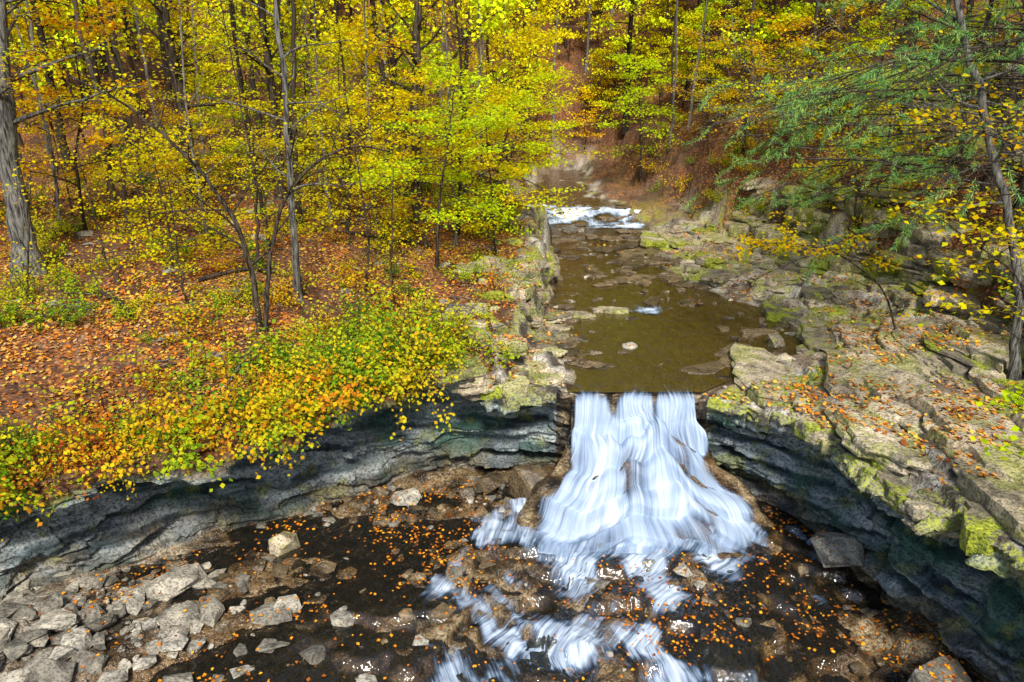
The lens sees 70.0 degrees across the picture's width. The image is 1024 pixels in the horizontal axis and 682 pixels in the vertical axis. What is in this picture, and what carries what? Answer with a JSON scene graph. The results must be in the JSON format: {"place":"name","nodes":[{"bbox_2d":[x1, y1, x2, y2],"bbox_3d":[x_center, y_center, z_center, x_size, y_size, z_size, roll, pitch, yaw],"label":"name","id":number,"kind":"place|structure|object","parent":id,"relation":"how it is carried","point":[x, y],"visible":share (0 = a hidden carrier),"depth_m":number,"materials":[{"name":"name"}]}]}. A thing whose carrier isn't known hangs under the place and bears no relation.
{"place":"outdoors","nodes":[
{"label":"outdoors","id":0,"kind":"place"},
{"bbox_2d":[159,514,854,679],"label":"pool water","id":1,"kind":"structure","parent":0,"point":[807,578],"depth_m":17.10,"materials":[{"name":"black liquid"}]},
{"bbox_2d":[7,480,979,681],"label":"wet fallen leaves","id":2,"kind":"object","parent":1,"relation":"on","point":[948,666],"visible":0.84,"depth_m":16.47,"materials":[{"name":"orange plant"}]},
{"bbox_2d":[431,498,810,681],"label":"cascade foam","id":3,"kind":"object","parent":1,"relation":"on","point":[580,650],"visible":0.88,"depth_m":16.54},
{"bbox_2d":[538,393,754,554],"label":"waterfall","id":4,"kind":"structure","parent":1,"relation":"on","point":[659,509],"depth_m":19.00,"materials":[{"name":"liquid"}]},
{"bbox_2d":[0,0,1023,681],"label":"ground","id":5,"kind":"structure","parent":0,"point":[972,606],"depth_m":19.02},
{"bbox_2d":[0,191,40,226],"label":"maple sapling","id":6,"kind":"object","parent":5,"relation":"on","point":[2,217],"visible":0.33,"depth_m":25.19,"materials":[{"name":"yellow plant"}]},
{"bbox_2d":[0,0,85,275],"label":"oak tree","id":7,"kind":"object","parent":5,"relation":"on","point":[35,251],"visible":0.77,"depth_m":22.23,"materials":[{"name":"grey plant"}]},
{"bbox_2d":[10,3,80,233],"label":"thin sapling","id":8,"kind":"object","parent":5,"relation":"on","point":[56,186],"visible":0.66,"depth_m":25.96,"materials":[{"name":"grey plant"}]},
{"bbox_2d":[0,155,97,303],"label":"thin sapling","id":9,"kind":"object","parent":5,"relation":"on","point":[28,248],"visible":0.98,"depth_m":20.89,"materials":[{"name":"yellow plant"}]},
{"bbox_2d":[1,92,154,221],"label":"maple sapling","id":10,"kind":"object","parent":5,"relation":"on","point":[74,197],"visible":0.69,"depth_m":28.18,"materials":[{"name":"yellow plant"}]},
{"bbox_2d":[0,0,181,281],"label":"oak tree","id":11,"kind":"object","parent":5,"relation":"on","point":[17,218],"visible":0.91,"depth_m":22.54,"materials":[{"name":"grey plant"}]},
{"bbox_2d":[38,113,168,284],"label":"thin sapling","id":12,"kind":"object","parent":5,"relation":"on","point":[104,253],"visible":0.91,"depth_m":22.34,"materials":[{"name":"yellow plant"}]},
{"bbox_2d":[65,81,224,247],"bbox_3d":[-12.828,-6.014,25.754,4.977,5.970,4.393,0,20,0],"label":"maple sapling","id":13,"kind":"object","parent":5,"relation":"on","point":[134,151],"visible":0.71,"depth_m":25.32,"materials":[{"name":"yellow plant"}]},
{"bbox_2d":[0,526,338,681],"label":"rock pile","id":14,"kind":"object","parent":5,"relation":"on","point":[50,664],"visible":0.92,"depth_m":14.88,"materials":[{"name":"grey stone"}]},
{"bbox_2d":[13,31,329,333],"bbox_3d":[-8.373,-3.815,19.290,7.103,7.962,3.892,0,20,0],"label":"leaning sapling","id":15,"kind":"object","parent":5,"relation":"on","point":[244,246],"visible":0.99,"depth_m":19.07,"materials":[{"name":"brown plant"}]},
{"bbox_2d":[82,89,264,293],"bbox_3d":[-10.831,-4.961,23.285,4.770,5.838,5.139,16,25,36],"label":"maple sapling","id":16,"kind":"object","parent":5,"relation":"on","point":[158,154],"visible":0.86,"depth_m":23.03,"materials":[{"name":"yellow plant"}]},
{"bbox_2d":[145,563,207,601],"bbox_3d":[-7.592,5.488,16.570,1.329,0.493,0.689,-17,26,-39],"label":"boulder","id":17,"kind":"object","parent":5,"relation":"on","point":[175,579],"visible":0.97,"depth_m":16.38,"materials":[{"name":"grey stone"}]},
{"bbox_2d":[130,155,234,303],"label":"thin sapling","id":18,"kind":"object","parent":5,"relation":"on","point":[178,261],"visible":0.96,"depth_m":21.50,"materials":[{"name":"yellow plant"}]},
{"bbox_2d":[131,0,248,236],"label":"thin sapling","id":19,"kind":"object","parent":5,"relation":"on","point":[192,150],"visible":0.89,"depth_m":26.68,"materials":[{"name":"grey plant"}]},
{"bbox_2d":[87,0,316,204],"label":"maple tree","id":20,"kind":"object","parent":5,"relation":"on","point":[167,40],"visible":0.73,"depth_m":30.15,"materials":[{"name":"yellow plant"}]},
{"bbox_2d":[199,595,224,626],"bbox_3d":[-6.406,5.790,15.630,0.501,0.493,0.896,-10,22,-26],"label":"boulder","id":21,"kind":"object","parent":5,"relation":"on","point":[212,611],"visible":0.91,"depth_m":15.40,"materials":[{"name":"grey stone"}]},
{"bbox_2d":[6,192,491,358],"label":"bank rocks","id":22,"kind":"object","parent":5,"relation":"on","point":[87,233],"visible":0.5,"depth_m":26.11,"materials":[{"name":"grey stone"}]},
{"bbox_2d":[188,0,320,271],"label":"thin sapling","id":23,"kind":"object","parent":5,"relation":"on","point":[255,208],"visible":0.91,"depth_m":23.28,"materials":[{"name":"yellow plant"}]},
{"bbox_2d":[188,0,347,199],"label":"maple tree","id":24,"kind":"object","parent":5,"relation":"on","point":[265,31],"visible":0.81,"depth_m":31.18,"materials":[{"name":"yellow plant"}]},
{"bbox_2d":[184,88,351,250],"bbox_3d":[-8.850,-6.005,26.144,5.981,5.798,4.054,0,20,0],"label":"maple sapling","id":25,"kind":"object","parent":5,"relation":"on","point":[268,213],"visible":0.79,"depth_m":25.98,"materials":[{"name":"yellow plant"}]},
{"bbox_2d":[8,189,531,391],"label":"fallen twigs","id":26,"kind":"object","parent":5,"relation":"on","point":[303,210],"visible":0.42,"depth_m":24.07,"materials":[{"name":"brown wood"}]},
{"bbox_2d":[148,0,404,301],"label":"birch tree","id":27,"kind":"object","parent":5,"relation":"on","point":[292,217],"visible":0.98,"depth_m":20.74,"materials":[{"name":"grey plant"}]},
{"bbox_2d":[268,531,300,556],"bbox_3d":[-5.596,4.967,17.974,0.736,0.587,0.601,-9,22,-24],"label":"boulder","id":28,"kind":"object","parent":5,"relation":"on","point":[281,544],"visible":1,"depth_m":17.77,"materials":[{"name":"stone"}]},
{"bbox_2d":[273,594,302,616],"bbox_3d":[-4.903,5.785,15.998,0.655,0.420,0.393,-8,21,-20],"label":"boulder","id":29,"kind":"object","parent":5,"relation":"on","point":[292,603],"visible":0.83,"depth_m":15.90,"materials":[{"name":"grey stone"}]},
{"bbox_2d":[260,0,360,180],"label":"thin sapling","id":30,"kind":"object","parent":5,"relation":"on","point":[313,118],"visible":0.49,"depth_m":33.85,"materials":[{"name":"grey plant"}]},
{"bbox_2d":[221,98,411,332],"bbox_3d":[-5.364,-3.317,20.132,5.400,6.428,3.116,0,20,0],"label":"leaning sapling","id":31,"kind":"object","parent":5,"relation":"on","point":[297,182],"visible":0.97,"depth_m":19.59,"materials":[{"name":"brown plant"}]},
{"bbox_2d":[266,0,382,221],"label":"thin sapling","id":32,"kind":"object","parent":5,"relation":"on","point":[322,149],"visible":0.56,"depth_m":28.88,"materials":[{"name":"yellow plant"}]},
{"bbox_2d":[269,71,411,242],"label":"maple sapling","id":33,"kind":"object","parent":5,"relation":"on","point":[333,187],"visible":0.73,"depth_m":26.65,"materials":[{"name":"yellow plant"}]},
{"bbox_2d":[305,71,413,292],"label":"thin sapling","id":34,"kind":"object","parent":5,"relation":"on","point":[367,230],"visible":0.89,"depth_m":22.86,"materials":[{"name":"yellow plant"}]},
{"bbox_2d":[321,0,432,229],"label":"thin sapling","id":35,"kind":"object","parent":5,"relation":"on","point":[369,126],"visible":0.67,"depth_m":27.41,"materials":[{"name":"yellow plant"}]},
{"bbox_2d":[329,163,461,307],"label":"thin sapling","id":36,"kind":"object","parent":5,"relation":"on","point":[391,252],"visible":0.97,"depth_m":22.04,"materials":[{"name":"yellow plant"}]},
{"bbox_2d":[390,488,422,505],"bbox_3d":[-2.884,4.271,19.994,0.936,0.320,0.475,-7,21,-19],"label":"boulder","id":37,"kind":"object","parent":5,"relation":"on","point":[410,496],"visible":1,"depth_m":19.89,"materials":[{"name":"grey stone"}]},
{"bbox_2d":[317,0,502,224],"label":"maple tree","id":38,"kind":"object","parent":5,"relation":"on","point":[416,38],"visible":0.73,"depth_m":28.40,"materials":[{"name":"yellow plant"}]},
{"bbox_2d":[327,54,551,269],"bbox_3d":[-2.571,-5.867,25.073,7.383,7.295,5.816,6,21,15],"label":"maple sapling","id":39,"kind":"object","parent":5,"relation":"on","point":[471,122],"visible":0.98,"depth_m":24.58,"materials":[{"name":"yellow plant"}]},
{"bbox_2d":[404,0,510,247],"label":"thin sapling","id":40,"kind":"object","parent":5,"relation":"on","point":[455,242],"visible":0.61,"depth_m":26.88,"materials":[{"name":"yellow plant"}]},
{"bbox_2d":[448,0,525,189],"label":"thin sapling","id":41,"kind":"object","parent":5,"relation":"on","point":[478,47],"visible":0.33,"depth_m":33.62,"materials":[{"name":"yellow plant"}]},
{"bbox_2d":[476,472,502,493],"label":"boulder","id":42,"kind":"object","parent":5,"relation":"on","point":[488,483],"visible":1,"depth_m":20.32,"materials":[{"name":"brown stone"}]},
{"bbox_2d":[407,67,592,237],"bbox_3d":[-0.499,-7.046,28.297,7.132,6.669,7.325,-5,21,-14],"label":"maple sapling","id":43,"kind":"object","parent":5,"relation":"on","point":[527,93],"visible":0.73,"depth_m":27.75,"materials":[{"name":"yellow plant"}]},
{"bbox_2d":[94,53,910,316],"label":"fallen logs","id":44,"kind":"object","parent":5,"relation":"on","point":[211,276],"visible":0.47,"depth_m":28.46,"materials":[{"name":"brown wood"}]},
{"bbox_2d":[405,27,613,218],"bbox_3d":[-0.479,-9.348,31.932,8.289,7.938,7.415,-8,21,-21],"label":"maple sapling","id":45,"kind":"object","parent":5,"relation":"on","point":[532,62],"visible":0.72,"depth_m":31.35,"materials":[{"name":"yellow plant"}]},
{"bbox_2d":[0,0,1020,255],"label":"background forest","id":46,"kind":"object","parent":5,"relation":"on","point":[70,16],"visible":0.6,"depth_m":36.25,"materials":[{"name":"plant"}]},
{"bbox_2d":[0,10,1023,542],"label":"undergrowth shrubs","id":47,"kind":"object","parent":5,"relation":"on","point":[374,356],"visible":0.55,"depth_m":18.17,"materials":[{"name":"yellow plant"}]},
{"bbox_2d":[0,0,1023,490],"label":"leaf litter","id":48,"kind":"object","parent":5,"relation":"on","point":[404,298],"visible":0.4,"depth_m":20.67,"materials":[{"name":"orange plant"}]},
{"bbox_2d":[465,238,559,337],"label":"mossy boulders","id":49,"kind":"object","parent":5,"relation":"on","point":[549,268],"visible":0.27,"depth_m":26.41,"materials":[{"name":"green plant"}]},
{"bbox_2d":[450,7,577,174],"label":"maple sapling","id":50,"kind":"object","parent":5,"relation":"on","point":[527,34],"visible":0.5,"depth_m":43.26,"materials":[{"name":"yellow plant"}]},
{"bbox_2d":[508,463,549,498],"bbox_3d":[0.498,3.947,19.994,1.403,1.034,0.899,4,20,12],"label":"boulder","id":51,"kind":"object","parent":5,"relation":"on","point":[525,478],"visible":0.59,"depth_m":19.89,"materials":[{"name":"beige stone"}]},
{"bbox_2d":[439,255,628,385],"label":"bank ledges","id":52,"kind":"object","parent":5,"relation":"on","point":[545,375],"visible":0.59,"depth_m":23.59,"materials":[{"name":"stone"}]},
{"bbox_2d":[173,470,917,681],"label":"scattered stones","id":53,"kind":"object","parent":5,"relation":"on","point":[342,617],"visible":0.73,"depth_m":16.66,"materials":[{"name":"grey stone"}]},
{"bbox_2d":[581,52,691,180],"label":"maple sapling","id":54,"kind":"object","parent":5,"relation":"on","point":[646,93],"visible":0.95,"depth_m":46.03,"materials":[{"name":"yellow plant"}]},
{"bbox_2d":[510,392,796,562],"bbox_3d":[3.049,3.572,19.217,8.908,3.669,3.662,0,20,0],"label":"waterfall rock","id":55,"kind":"object","parent":5,"relation":"on","point":[530,514],"visible":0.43,"depth_m":19.24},
{"bbox_2d":[540,203,789,375],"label":"stream ledges","id":56,"kind":"object","parent":5,"relation":"on","point":[630,261],"visible":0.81,"depth_m":29.75,"materials":[{"name":"stone"}]},
{"bbox_2d":[309,177,1023,579],"bbox_3d":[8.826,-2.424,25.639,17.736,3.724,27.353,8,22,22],"label":"limestone ledges","id":57,"kind":"object","parent":5,"relation":"on","point":[1000,497],"visible":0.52,"depth_m":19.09,"materials":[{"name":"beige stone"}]},
{"bbox_2d":[723,211,900,329],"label":"leafy sapling","id":58,"kind":"object","parent":57,"relation":"on","point":[772,244],"visible":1,"depth_m":21.37,"materials":[{"name":"yellow plant"}]},
{"bbox_2d":[879,61,1023,239],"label":"leafy sapling","id":59,"kind":"object","parent":57,"relation":"on","point":[914,116],"visible":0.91,"depth_m":14.45,"materials":[{"name":"yellow plant"}]},
{"bbox_2d":[887,190,1023,341],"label":"leafy sapling","id":60,"kind":"object","parent":57,"relation":"on","point":[954,265],"visible":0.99,"depth_m":13.47,"materials":[{"name":"yellow plant"}]},
{"bbox_2d":[970,381,1023,473],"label":"leafy sapling","id":61,"kind":"object","parent":57,"relation":"on","point":[1014,399],"visible":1,"depth_m":12.39,"materials":[{"name":"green plant"}]},
{"bbox_2d":[552,228,796,388],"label":"submerged stones","id":62,"kind":"object","parent":5,"relation":"on","point":[684,384],"visible":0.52,"depth_m":25.13,"materials":[{"name":"grey stone"}]},
{"bbox_2d":[661,17,754,155],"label":"maple sapling","id":63,"kind":"object","parent":5,"relation":"on","point":[693,34],"visible":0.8,"depth_m":41.09,"materials":[{"name":"yellow plant"}]},
{"bbox_2d":[692,10,787,164],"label":"maple sapling","id":64,"kind":"object","parent":5,"relation":"on","point":[750,43],"visible":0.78,"depth_m":37.38,"materials":[{"name":"yellow plant"}]},
{"bbox_2d":[732,14,846,178],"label":"maple sapling","id":65,"kind":"object","parent":5,"relation":"on","point":[795,28],"visible":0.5,"depth_m":33.54,"materials":[{"name":"yellow plant"}]},
{"bbox_2d":[810,532,863,567],"bbox_3d":[7.909,5.066,17.693,1.251,0.639,1.008,0,20,0],"label":"boulder","id":66,"kind":"object","parent":5,"relation":"on","point":[847,550],"visible":0.93,"depth_m":17.49,"materials":[{"name":"grey stone"}]},
{"bbox_2d":[665,190,1023,497],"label":"loose bank stones","id":67,"kind":"object","parent":5,"relation":"on","point":[762,281],"visible":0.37,"depth_m":24.89,"materials":[{"name":"stone"}]},
{"bbox_2d":[667,0,1023,260],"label":"foliage","id":68,"kind":"object","parent":5,"relation":"on","point":[929,186],"visible":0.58,"depth_m":27.00,"materials":[{"name":"plant"}]},
{"bbox_2d":[680,0,1023,297],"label":"pine tree","id":69,"kind":"object","parent":5,"relation":"on","point":[925,167],"visible":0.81,"depth_m":23.13,"materials":[{"name":"green plant"}]},
{"bbox_2d":[791,35,913,231],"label":"maple sapling","id":70,"kind":"object","parent":5,"relation":"on","point":[847,109],"visible":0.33,"depth_m":28.86,"materials":[{"name":"yellow plant"}]},
{"bbox_2d":[748,0,1023,225],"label":"pine tree","id":71,"kind":"object","parent":5,"relation":"on","point":[932,58],"visible":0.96,"depth_m":15.69,"materials":[{"name":"green plant"}]},
{"bbox_2d":[848,0,938,61],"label":"maple sapling","id":72,"kind":"object","parent":5,"relation":"on","point":[868,11],"visible":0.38,"depth_m":35.14,"materials":[{"name":"yellow plant"}]},
{"bbox_2d":[831,0,984,144],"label":"maple sapling","id":73,"kind":"object","parent":5,"relation":"on","point":[895,19],"visible":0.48,"depth_m":30.31,"materials":[{"name":"yellow plant"}]},
{"bbox_2d":[907,656,971,681],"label":"boulder","id":74,"kind":"object","parent":5,"relation":"on","point":[919,675],"visible":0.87,"depth_m":14.05,"materials":[{"name":"grey stone"}]},
{"bbox_2d":[860,0,1023,380],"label":"leaning tree","id":75,"kind":"object","parent":5,"relation":"on","point":[1015,369],"visible":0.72,"depth_m":17.05,"materials":[{"name":"grey plant"}]},
{"bbox_2d":[861,0,1023,191],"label":"ash tree","id":76,"kind":"object","parent":5,"relation":"on","point":[985,178],"visible":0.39,"depth_m":25.76,"materials":[{"name":"grey plant"}]},
{"bbox_2d":[933,0,1021,116],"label":"maple sapling","id":77,"kind":"object","parent":5,"relation":"on","point":[984,17],"visible":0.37,"depth_m":27.93,"materials":[{"name":"yellow plant"}]},
{"bbox_2d":[981,80,1023,169],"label":"maple sapling","id":78,"kind":"object","parent":5,"relation":"on","point":[1002,115],"visible":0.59,"depth_m":20.98,"materials":[{"name":"yellow plant"}]},
{"bbox_2d":[529,170,796,390],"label":"stream water","id":79,"kind":"structure","parent":0,"point":[590,227],"depth_m":41.40,"materials":[{"name":"brown liquid"}]},
{"bbox_2d":[528,204,643,227],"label":"upstream rapids","id":80,"kind":"structure","parent":79,"relation":"on","point":[620,212],"depth_m":42.65,"materials":[{"name":"liquid"}]},
{"bbox_2d":[638,308,657,312],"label":"riffle","id":81,"kind":"structure","parent":79,"relation":"on","point":[652,310],"depth_m":26.35,"materials":[{"name":"liquid"}]},
{"bbox_2d":[766,333,784,347],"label":"boulder","id":82,"kind":"object","parent":79,"relation":"on","point":[774,340],"visible":1,"depth_m":22.83,"materials":[{"name":"stone"}]}
]}

